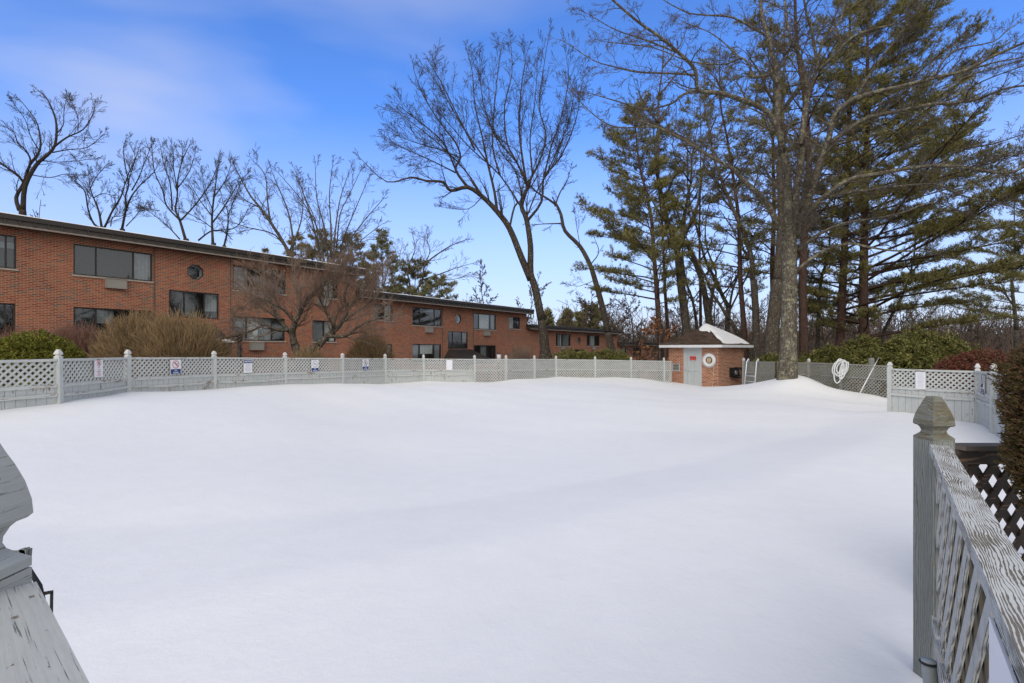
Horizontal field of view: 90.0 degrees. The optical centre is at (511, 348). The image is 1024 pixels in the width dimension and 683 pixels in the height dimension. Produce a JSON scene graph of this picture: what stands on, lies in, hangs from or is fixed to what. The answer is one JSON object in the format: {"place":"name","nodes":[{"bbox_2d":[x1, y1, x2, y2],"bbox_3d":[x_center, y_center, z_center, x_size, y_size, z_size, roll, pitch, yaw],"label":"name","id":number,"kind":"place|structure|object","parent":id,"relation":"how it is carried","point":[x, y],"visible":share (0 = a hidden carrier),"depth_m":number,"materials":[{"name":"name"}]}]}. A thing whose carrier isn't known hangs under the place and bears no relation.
{"place":"outdoors","nodes":[
{"label":"outdoors","id":0,"kind":"place"},
{"bbox_2d":[0,0,1023,346],"label":"sky","id":1,"kind":"structure","parent":0,"point":[294,81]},
{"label":"ground","id":2,"kind":"structure","parent":0,"visible":0},
{"bbox_2d":[0,329,92,386],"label":"yew shrub","id":3,"kind":"object","parent":2,"relation":"on","point":[40,345],"visible":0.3,"depth_m":12.22,"materials":[{"name":"green plant"}]},
{"bbox_2d":[0,84,109,215],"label":"bare tree","id":4,"kind":"object","parent":2,"relation":"on","point":[22,190],"visible":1,"depth_m":35.95,"materials":[{"name":"plant"}]},
{"bbox_2d":[49,319,106,380],"bbox_3d":[-14.951,0.252,17.525,3.445,2.616,2.100,0,0,0],"label":"twig shrub","id":5,"kind":"object","parent":2,"relation":"on","point":[81,336],"visible":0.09,"depth_m":17.31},
{"bbox_2d":[65,155,132,227],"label":"bare tree","id":6,"kind":"object","parent":2,"relation":"on","point":[113,205],"visible":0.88,"depth_m":40.01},
{"bbox_2d":[83,304,179,379],"bbox_3d":[-12.252,0.084,16.988,3.791,3.181,3.078,0,0,0],"label":"twig shrub","id":7,"kind":"object","parent":2,"relation":"on","point":[116,341],"visible":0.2,"depth_m":16.35,"materials":[{"name":"plant"}]},
{"bbox_2d":[110,132,167,230],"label":"bare tree","id":8,"kind":"object","parent":2,"relation":"on","point":[125,202],"visible":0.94,"depth_m":39.96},
{"bbox_2d":[135,137,222,240],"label":"bare tree","id":9,"kind":"object","parent":2,"relation":"on","point":[172,202],"visible":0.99,"depth_m":38.06,"materials":[{"name":"plant"}]},
{"bbox_2d":[118,306,242,376],"bbox_3d":[-10.631,0.053,16.613,3.735,2.956,2.914,0,0,0],"label":"twig shrub","id":10,"kind":"object","parent":2,"relation":"on","point":[189,339],"visible":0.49,"depth_m":16.12,"materials":[{"name":"plant"}]},
{"bbox_2d":[0,212,367,372],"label":"brick apartment building","id":11,"kind":"structure","parent":2,"relation":"on","point":[53,272],"depth_m":23.27,"materials":[{"name":"red brick"}]},
{"bbox_2d":[0,303,14,337],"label":"window","id":12,"kind":"structure","parent":11,"relation":"in","point":[7,311],"depth_m":20.14,"materials":[{"name":"black glass"}]},
{"bbox_2d":[0,234,18,270],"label":"window","id":13,"kind":"structure","parent":11,"relation":"in","point":[7,242],"depth_m":20.09,"materials":[{"name":"glass"}]},
{"bbox_2d":[73,307,151,339],"bbox_3d":[-17.783,-1.075,22.817,0.615,1.390,2.977,0,0,36],"label":"window","id":14,"kind":"structure","parent":11,"relation":"in","point":[84,314],"depth_m":22.42,"materials":[{"name":"glass"}]},
{"bbox_2d":[72,244,153,282],"bbox_3d":[-17.783,-3.735,22.817,0.615,1.390,2.977,0,0,36],"label":"window","id":15,"kind":"structure","parent":11,"relation":"in","point":[88,261],"depth_m":22.97,"materials":[{"name":"grey glass"}]},
{"bbox_2d":[169,290,218,318],"bbox_3d":[-15.927,-2.150,25.496,0.525,1.340,2.315,0,0,36],"label":"window","id":16,"kind":"structure","parent":11,"relation":"in","point":[208,303],"depth_m":25.72,"materials":[{"name":"black glass"}]},
{"bbox_2d":[184,261,205,282],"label":"octagonal window","id":17,"kind":"structure","parent":11,"relation":"in","point":[193,272],"depth_m":25.57,"materials":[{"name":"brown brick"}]},
{"bbox_2d":[232,316,285,341],"bbox_3d":[-13.991,-1.035,28.129,0.615,1.370,3.017,0,0,36],"label":"window","id":18,"kind":"structure","parent":11,"relation":"in","point":[278,336],"depth_m":28.28,"materials":[{"name":"black glass"}]},
{"bbox_2d":[233,265,286,295],"bbox_3d":[-13.966,-3.705,28.163,0.615,1.390,3.052,0,0,36],"label":"window","id":19,"kind":"structure","parent":11,"relation":"in","point":[235,272],"depth_m":28.16,"materials":[{"name":"grey glass"}]},
{"bbox_2d":[312,320,336,342],"bbox_3d":[-11.657,-1.035,31.400,0.615,1.370,1.731,0,0,36],"label":"window","id":20,"kind":"structure","parent":11,"relation":"in","point":[318,329],"depth_m":31.17,"materials":[{"name":"grey glass"}]},
{"bbox_2d":[176,151,252,244],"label":"bare tree","id":21,"kind":"object","parent":2,"relation":"on","point":[212,206],"visible":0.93,"depth_m":37.84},
{"bbox_2d":[198,175,256,246],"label":"bare tree","id":22,"kind":"object","parent":2,"relation":"on","point":[228,220],"visible":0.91,"depth_m":40.09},
{"bbox_2d":[0,349,475,409],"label":"pool fence","id":23,"kind":"object","parent":2,"relation":"on","point":[58,390],"visible":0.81,"depth_m":12.49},
{"bbox_2d":[94,360,102,376],"bbox_3d":[-8.059,0.390,9.988,0.011,0.331,0.252,0,0,-8],"label":"pool sign","id":24,"kind":"object","parent":23,"relation":"attached to","point":[98,368],"visible":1,"depth_m":9.98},
{"bbox_2d":[170,360,180,374],"bbox_3d":[-7.954,0.438,12.116,0.020,0.343,0.288,0,0,13],"label":"pool sign","id":25,"kind":"object","parent":23,"relation":"attached to","point":[175,366],"visible":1,"depth_m":12.11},
{"bbox_2d":[206,148,315,256],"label":"bare tree","id":26,"kind":"object","parent":2,"relation":"on","point":[269,219],"visible":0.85,"depth_m":46.16,"materials":[{"name":"brown plant"}]},
{"bbox_2d":[282,232,310,258],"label":"pine tree","id":27,"kind":"object","parent":2,"relation":"on","point":[298,238],"visible":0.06,"depth_m":61.73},
{"bbox_2d":[204,237,408,356],"bbox_3d":[-8.325,-1.382,20.737,8.745,6.722,5.115,0,0,0],"label":"crabapple tree","id":28,"kind":"object","parent":2,"relation":"on","point":[372,285],"visible":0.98,"depth_m":20.29,"materials":[{"name":"brown plant"}]},
{"bbox_2d":[288,339,331,371],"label":"twig shrub","id":29,"kind":"object","parent":2,"relation":"on","point":[312,354],"visible":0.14,"depth_m":19.37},
{"bbox_2d":[296,226,341,261],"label":"pine tree","id":30,"kind":"object","parent":2,"relation":"on","point":[311,255],"visible":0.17,"depth_m":59.33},
{"bbox_2d":[270,154,391,265],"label":"bare tree","id":31,"kind":"object","parent":2,"relation":"on","point":[312,218],"visible":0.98,"depth_m":45.96,"materials":[{"name":"brown plant"}]},
{"bbox_2d":[322,232,379,286],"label":"pine tree","id":32,"kind":"object","parent":2,"relation":"on","point":[358,238],"visible":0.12,"depth_m":57.59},
{"bbox_2d":[339,327,397,369],"bbox_3d":[-6.237,0.468,22.455,2.993,3.076,2.642,0,0,0],"label":"twig shrub","id":33,"kind":"object","parent":2,"relation":"on","point":[364,350],"visible":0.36,"depth_m":22.15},
{"bbox_2d":[356,226,416,295],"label":"pine tree","id":34,"kind":"object","parent":2,"relation":"on","point":[398,288],"visible":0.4,"depth_m":55.68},
{"bbox_2d":[383,256,445,297],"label":"pine tree","id":35,"kind":"object","parent":2,"relation":"on","point":[412,273],"visible":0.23,"depth_m":59.42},
{"bbox_2d":[390,226,482,294],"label":"bare tree","id":36,"kind":"object","parent":2,"relation":"on","point":[426,262],"visible":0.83,"depth_m":57.95,"materials":[{"name":"brown plant"}]},
{"bbox_2d":[415,273,469,301],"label":"pine tree","id":37,"kind":"object","parent":2,"relation":"on","point":[424,292],"visible":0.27,"depth_m":55.35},
{"bbox_2d":[355,289,533,381],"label":"brick apartment building","id":38,"kind":"structure","parent":2,"relation":"on","point":[433,328],"depth_m":40.00,"materials":[{"name":"red brick"}]},
{"bbox_2d":[374,304,393,321],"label":"window","id":39,"kind":"structure","parent":38,"relation":"in","point":[381,314],"depth_m":35.43,"materials":[{"name":"glass"}]},
{"bbox_2d":[412,344,440,362],"bbox_3d":[-6.554,0.360,38.553,0.615,1.420,3.137,0,0,36],"label":"window","id":40,"kind":"structure","parent":38,"relation":"in","point":[431,351],"depth_m":38.74,"materials":[{"name":"grey glass"}]},
{"bbox_2d":[412,307,441,326],"bbox_3d":[-6.538,-2.340,38.576,0.615,1.420,3.193,0,0,36],"label":"window","id":41,"kind":"structure","parent":38,"relation":"in","point":[423,317],"depth_m":38.91,"materials":[{"name":"grey glass"}]},
{"bbox_2d":[448,331,467,348],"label":"window","id":42,"kind":"structure","parent":38,"relation":"in","point":[456,340],"depth_m":41.87,"materials":[{"name":"glass"}]},
{"bbox_2d":[474,345,495,358],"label":"window","id":43,"kind":"structure","parent":38,"relation":"in","point":[489,351],"depth_m":44.72,"materials":[{"name":"black glass"}]},
{"bbox_2d":[474,313,496,330],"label":"window","id":44,"kind":"structure","parent":38,"relation":"in","point":[481,321],"depth_m":44.25,"materials":[{"name":"glass"}]},
{"bbox_2d":[509,316,520,329],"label":"window","id":45,"kind":"structure","parent":38,"relation":"in","point":[514,322],"depth_m":48.35,"materials":[{"name":"grey glass"}]},
{"bbox_2d":[352,17,592,377],"bbox_3d":[-2.263,-9.777,32.805,14.630,25.091,7.775,0,0,0],"label":"bare tree","id":46,"kind":"object","parent":2,"relation":"on","point":[528,270],"visible":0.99,"depth_m":32.67,"materials":[{"name":"brown plant"}]},
{"bbox_2d":[471,259,498,303],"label":"bare tree","id":47,"kind":"object","parent":2,"relation":"on","point":[482,283],"visible":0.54,"depth_m":65.81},
{"bbox_2d":[0,375,1023,682],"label":"snow","id":48,"kind":"structure","parent":2,"relation":"on","point":[578,529],"depth_m":3.87,"materials":[{"name":"snow"}]},
{"bbox_2d":[0,444,88,682],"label":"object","id":49,"kind":"object","parent":48,"relation":"on","point":[35,647],"visible":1,"depth_m":0.50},
{"bbox_2d":[13,547,52,611],"bbox_3d":[-0.651,0.313,0.683,0.128,0.100,0.035,0,0,28],"label":"gate latch","id":50,"kind":"object","parent":49,"relation":"attached to","point":[28,551],"visible":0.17,"depth_m":0.66,"materials":[{"name":"brown metal"}]},
{"bbox_2d":[659,324,753,386],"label":"brick pool shed","id":51,"kind":"structure","parent":48,"relation":"on","point":[688,351],"depth_m":26.00,"materials":[{"name":"brown brick"}]},
{"bbox_2d":[685,348,700,385],"bbox_3d":[9.193,1.035,26.017,0.155,2.130,0.892,0,0,-41],"label":"door","id":52,"kind":"structure","parent":51,"relation":"in","point":[692,355],"depth_m":26.00,"materials":[{"name":"grey paint"}]},
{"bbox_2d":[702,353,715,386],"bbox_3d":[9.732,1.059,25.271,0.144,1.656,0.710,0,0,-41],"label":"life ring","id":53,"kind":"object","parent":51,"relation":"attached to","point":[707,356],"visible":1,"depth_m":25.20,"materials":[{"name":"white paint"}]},
{"bbox_2d":[955,443,1023,602],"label":"dark lattice gate","id":54,"kind":"structure","parent":48,"relation":"on","point":[972,457],"depth_m":2.58,"materials":[{"name":"brown wood"}]},
{"bbox_2d":[984,342,1023,561],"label":"evergreen bush","id":55,"kind":"object","parent":48,"relation":"on","point":[1010,385],"visible":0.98,"depth_m":2.28,"materials":[{"name":"green plant"}]},
{"bbox_2d":[498,344,543,378],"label":"twig shrub","id":56,"kind":"object","parent":2,"relation":"on","point":[522,354],"visible":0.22,"depth_m":26.75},
{"bbox_2d":[516,272,550,323],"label":"bare tree","id":57,"kind":"object","parent":2,"relation":"on","point":[530,318],"visible":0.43,"depth_m":68.18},
{"bbox_2d":[544,307,556,325],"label":"pine tree","id":58,"kind":"object","parent":2,"relation":"on","point":[549,318],"visible":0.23,"depth_m":83.65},
{"bbox_2d":[493,324,621,381],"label":"brick apartment building","id":59,"kind":"structure","parent":2,"relation":"on","point":[576,338],"depth_m":56.03,"materials":[{"name":"brown brick"}]},
{"bbox_2d":[556,334,570,346],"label":"window","id":60,"kind":"structure","parent":59,"relation":"in","point":[561,339],"depth_m":55.42,"materials":[{"name":"grey glass"}]},
{"bbox_2d":[587,335,599,346],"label":"window","id":61,"kind":"structure","parent":59,"relation":"in","point":[592,340],"depth_m":61.03,"materials":[{"name":"grey glass"}]},
{"bbox_2d":[514,163,615,352],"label":"bare tree","id":62,"kind":"object","parent":2,"relation":"on","point":[608,332],"visible":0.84,"depth_m":37.88,"materials":[{"name":"brown plant"}]},
{"bbox_2d":[557,307,573,326],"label":"pine tree","id":63,"kind":"object","parent":2,"relation":"on","point":[563,317],"visible":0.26,"depth_m":83.61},
{"bbox_2d":[476,355,671,382],"bbox_3d":[3.086,1.319,24.293,10.780,2.062,1.159,0,0,-26],"label":"pool fence","id":64,"kind":"object","parent":2,"relation":"on","point":[599,366],"visible":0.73,"depth_m":24.58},
{"bbox_2d":[564,303,617,328],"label":"pine tree","id":65,"kind":"object","parent":2,"relation":"on","point":[593,317],"visible":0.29,"depth_m":79.12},
{"bbox_2d":[549,347,634,377],"bbox_3d":[4.420,0.961,27.997,4.848,2.216,2.010,0,0,0],"label":"rhododendron","id":66,"kind":"object","parent":2,"relation":"on","point":[611,355],"visible":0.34,"depth_m":27.61,"materials":[{"name":"green plant"}]},
{"bbox_2d":[573,283,616,329],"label":"bare tree","id":67,"kind":"object","parent":2,"relation":"on","point":[590,306],"visible":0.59,"depth_m":70.23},
{"bbox_2d":[607,295,645,341],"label":"bare tree","id":68,"kind":"object","parent":2,"relation":"on","point":[612,315],"visible":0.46,"depth_m":76.74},
{"bbox_2d":[569,98,697,378],"bbox_3d":[8.400,-6.454,32.049,8.627,18.297,9.601,0,0,44],"label":"pine tree","id":69,"kind":"object","parent":2,"relation":"on","point":[634,245],"visible":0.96,"depth_m":31.32,"materials":[{"name":"green plant"}]},
{"bbox_2d":[615,286,656,377],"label":"bare tree","id":70,"kind":"object","parent":2,"relation":"on","point":[637,328],"visible":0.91,"depth_m":59.02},
{"bbox_2d":[617,342,657,379],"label":"brick apartment building","id":71,"kind":"structure","parent":2,"relation":"on","point":[624,349],"depth_m":73.23,"materials":[{"name":"brown brick"}]},
{"bbox_2d":[639,299,678,380],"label":"bare tree","id":72,"kind":"object","parent":2,"relation":"on","point":[653,327],"visible":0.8,"depth_m":30.54,"materials":[{"name":"brown plant"}]},
{"bbox_2d":[615,88,707,380],"bbox_3d":[10.142,-7.465,35.196,5.895,20.739,5.424,0,0,-34],"label":"pine tree","id":73,"kind":"object","parent":2,"relation":"on","point":[672,214],"visible":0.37,"depth_m":34.74,"materials":[{"name":"green plant"}]},
{"bbox_2d":[628,22,722,334],"bbox_3d":[10.786,-9.467,32.768,7.319,24.494,3.776,0,0,-33],"label":"bare tree","id":74,"kind":"object","parent":2,"relation":"on","point":[685,318],"visible":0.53,"depth_m":32.88,"materials":[{"name":"brown plant"}]},
{"bbox_2d":[662,269,698,340],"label":"bare tree","id":75,"kind":"object","parent":2,"relation":"on","point":[673,322],"visible":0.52,"depth_m":54.31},
{"bbox_2d":[663,164,715,329],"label":"bare tree","id":76,"kind":"object","parent":2,"relation":"on","point":[694,308],"visible":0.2,"depth_m":39.91,"materials":[{"name":"brown plant"}]},
{"bbox_2d":[646,87,744,327],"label":"pine tree","id":77,"kind":"object","parent":2,"relation":"on","point":[673,163],"visible":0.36,"depth_m":39.81,"materials":[{"name":"green plant"}]},
{"bbox_2d":[669,105,729,325],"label":"bare tree","id":78,"kind":"object","parent":2,"relation":"on","point":[707,304],"visible":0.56,"depth_m":34.83,"materials":[{"name":"brown plant"}]},
{"bbox_2d":[666,184,752,373],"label":"bare tree","id":79,"kind":"object","parent":2,"relation":"on","point":[733,326],"visible":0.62,"depth_m":31.96,"materials":[{"name":"brown plant"}]},
{"bbox_2d":[672,125,765,332],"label":"bare tree","id":80,"kind":"object","parent":2,"relation":"on","point":[729,306],"visible":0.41,"depth_m":36.90,"materials":[{"name":"brown plant"}]},
{"bbox_2d":[703,265,740,334],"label":"bare tree","id":81,"kind":"object","parent":2,"relation":"on","point":[715,302],"visible":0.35,"depth_m":57.56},
{"bbox_2d":[693,52,759,365],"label":"bare tree","id":82,"kind":"object","parent":2,"relation":"on","point":[755,317],"visible":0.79,"depth_m":29.87,"materials":[{"name":"brown plant"}]},
{"bbox_2d":[666,44,799,383],"bbox_3d":[13.498,-7.885,31.170,7.902,21.221,6.274,0,0,31],"label":"pine tree","id":83,"kind":"object","parent":2,"relation":"on","point":[718,227],"visible":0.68,"depth_m":30.89,"materials":[{"name":"green plant"}]},
{"bbox_2d":[732,251,779,349],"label":"bare tree","id":84,"kind":"object","parent":2,"relation":"on","point":[762,301],"visible":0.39,"depth_m":62.22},
{"bbox_2d":[748,352,778,382],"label":"rhododendron","id":85,"kind":"object","parent":2,"relation":"on","point":[769,357],"visible":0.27,"depth_m":25.41,"materials":[{"name":"green plant"}]},
{"bbox_2d":[532,290,1023,380],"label":"distant woods","id":86,"kind":"object","parent":2,"relation":"on","point":[1000,336],"visible":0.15,"depth_m":83.00,"materials":[{"name":"plant"}]},
{"bbox_2d":[732,4,829,358],"bbox_3d":[13.729,-8.178,25.847,3.802,21.515,4.895,0,0,41],"label":"bare tree","id":87,"kind":"object","parent":2,"relation":"on","point":[772,327],"visible":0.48,"depth_m":26.79,"materials":[{"name":"brown plant"}]},
{"bbox_2d":[721,23,841,353],"bbox_3d":[18.466,-9.857,36.761,7.973,25.806,7.339,0,0,0],"label":"pine tree","id":88,"kind":"object","parent":2,"relation":"on","point":[771,248],"visible":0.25,"depth_m":35.85,"materials":[{"name":"green plant"}]},
{"bbox_2d":[547,0,1023,379],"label":"bare tree","id":89,"kind":"object","parent":2,"relation":"on","point":[792,225],"visible":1,"depth_m":19.34,"materials":[{"name":"grey plant"}]},
{"bbox_2d":[797,275,830,349],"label":"bare tree","id":90,"kind":"object","parent":2,"relation":"on","point":[809,329],"visible":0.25,"depth_m":58.94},
{"bbox_2d":[742,358,887,397],"bbox_3d":[12.086,1.362,20.860,0.415,1.905,6.015,0,0,-28],"label":"pool fence","id":91,"kind":"object","parent":2,"relation":"on","point":[809,370],"visible":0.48,"depth_m":19.99,"materials":[{"name":"metal"}]},
{"bbox_2d":[832,358,848,383],"bbox_3d":[12.455,0.854,19.417,0.603,0.961,0.167,0,0,7],"label":"white hose","id":92,"kind":"object","parent":91,"relation":"hanging from","point":[844,367],"visible":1,"depth_m":19.39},
{"bbox_2d":[807,286,848,348],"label":"bare tree","id":93,"kind":"object","parent":2,"relation":"on","point":[830,333],"visible":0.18,"depth_m":60.22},
{"bbox_2d":[804,141,863,350],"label":"bare tree","id":94,"kind":"object","parent":2,"relation":"on","point":[818,332],"visible":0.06,"depth_m":33.92,"materials":[{"name":"brown plant"}]},
{"bbox_2d":[724,0,975,357],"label":"pine tree","id":95,"kind":"object","parent":2,"relation":"on","point":[803,330],"visible":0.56,"depth_m":27.31,"materials":[{"name":"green plant"}]},
{"bbox_2d":[797,333,908,396],"bbox_3d":[15.415,1.239,23.721,4.811,3.940,4.021,0,0,31],"label":"rhododendron","id":96,"kind":"object","parent":2,"relation":"on","point":[855,351],"visible":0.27,"depth_m":23.37,"materials":[{"name":"green plant"}]},
{"bbox_2d":[824,289,890,345],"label":"bare tree","id":97,"kind":"object","parent":2,"relation":"on","point":[853,333],"visible":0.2,"depth_m":66.61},
{"bbox_2d":[770,0,1023,343],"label":"pine tree","id":98,"kind":"object","parent":2,"relation":"on","point":[934,230],"visible":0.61,"depth_m":27.60,"materials":[{"name":"green plant"}]},
{"bbox_2d":[775,0,1023,347],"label":"pine tree","id":99,"kind":"object","parent":2,"relation":"on","point":[841,304],"visible":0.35,"depth_m":27.96,"materials":[{"name":"green plant"}]},
{"bbox_2d":[887,300,918,340],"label":"bare tree","id":100,"kind":"object","parent":2,"relation":"on","point":[907,317],"visible":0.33,"depth_m":69.95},
{"bbox_2d":[879,202,947,343],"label":"bare tree","id":101,"kind":"object","parent":2,"relation":"on","point":[885,328],"visible":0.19,"depth_m":31.94,"materials":[{"name":"grey plant"}]},
{"bbox_2d":[901,297,946,333],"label":"bare tree","id":102,"kind":"object","parent":2,"relation":"on","point":[919,314],"visible":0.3,"depth_m":71.95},
{"bbox_2d":[864,323,987,395],"bbox_3d":[18.217,1.025,22.118,5.732,4.378,3.574,0,0,0],"label":"rhododendron","id":103,"kind":"object","parent":2,"relation":"on","point":[920,351],"visible":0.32,"depth_m":21.74,"materials":[{"name":"green plant"}]},
{"bbox_2d":[887,362,1008,438],"bbox_3d":[8.107,1.252,5.303,1.709,1.935,15.351,0,0,13],"label":"pool fence","id":104,"kind":"object","parent":2,"relation":"on","point":[966,404],"visible":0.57,"depth_m":11.63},
{"bbox_2d":[916,372,925,388],"bbox_3d":[9.728,0.762,12.193,0.007,0.405,0.202,0,0,-29],"label":"pool sign","id":105,"kind":"object","parent":104,"relation":"attached to","point":[920,380],"visible":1,"depth_m":12.18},
{"bbox_2d":[898,159,1023,321],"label":"pine tree","id":106,"kind":"object","parent":2,"relation":"on","point":[1013,287],"visible":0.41,"depth_m":44.71,"materials":[{"name":"green plant"}]},
{"bbox_2d":[939,304,990,349],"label":"bare tree","id":107,"kind":"object","parent":2,"relation":"on","point":[957,314],"visible":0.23,"depth_m":74.19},
{"bbox_2d":[913,396,1023,682],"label":"fence","id":108,"kind":"object","parent":2,"relation":"on","point":[965,555],"visible":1,"depth_m":1.39,"materials":[{"name":"wood"}]},
{"bbox_2d":[918,657,938,682],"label":"latch pipe","id":109,"kind":"object","parent":108,"relation":"attached to","point":[929,670],"visible":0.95,"depth_m":1.69,"materials":[{"name":"grey metal"}]},
{"bbox_2d":[989,616,1017,682],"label":"sign","id":110,"kind":"object","parent":108,"relation":"attached to","point":[1000,669],"visible":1,"depth_m":0.71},
{"bbox_2d":[926,346,1015,390],"bbox_3d":[15.708,1.267,16.774,3.690,2.730,2.414,0,0,0],"label":"russet hedge","id":111,"kind":"object","parent":2,"relation":"on","point":[963,361],"visible":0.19,"depth_m":16.77,"materials":[{"name":"red plant"}]},
{"bbox_2d":[954,297,1010,350],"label":"bare tree","id":112,"kind":"object","parent":2,"relation":"on","point":[971,329],"visible":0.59,"depth_m":66.19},
{"bbox_2d":[983,206,1023,354],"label":"bare tree","id":113,"kind":"object","parent":2,"relation":"on","point":[1016,331],"visible":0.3,"depth_m":51.90,"materials":[{"name":"brown plant"}]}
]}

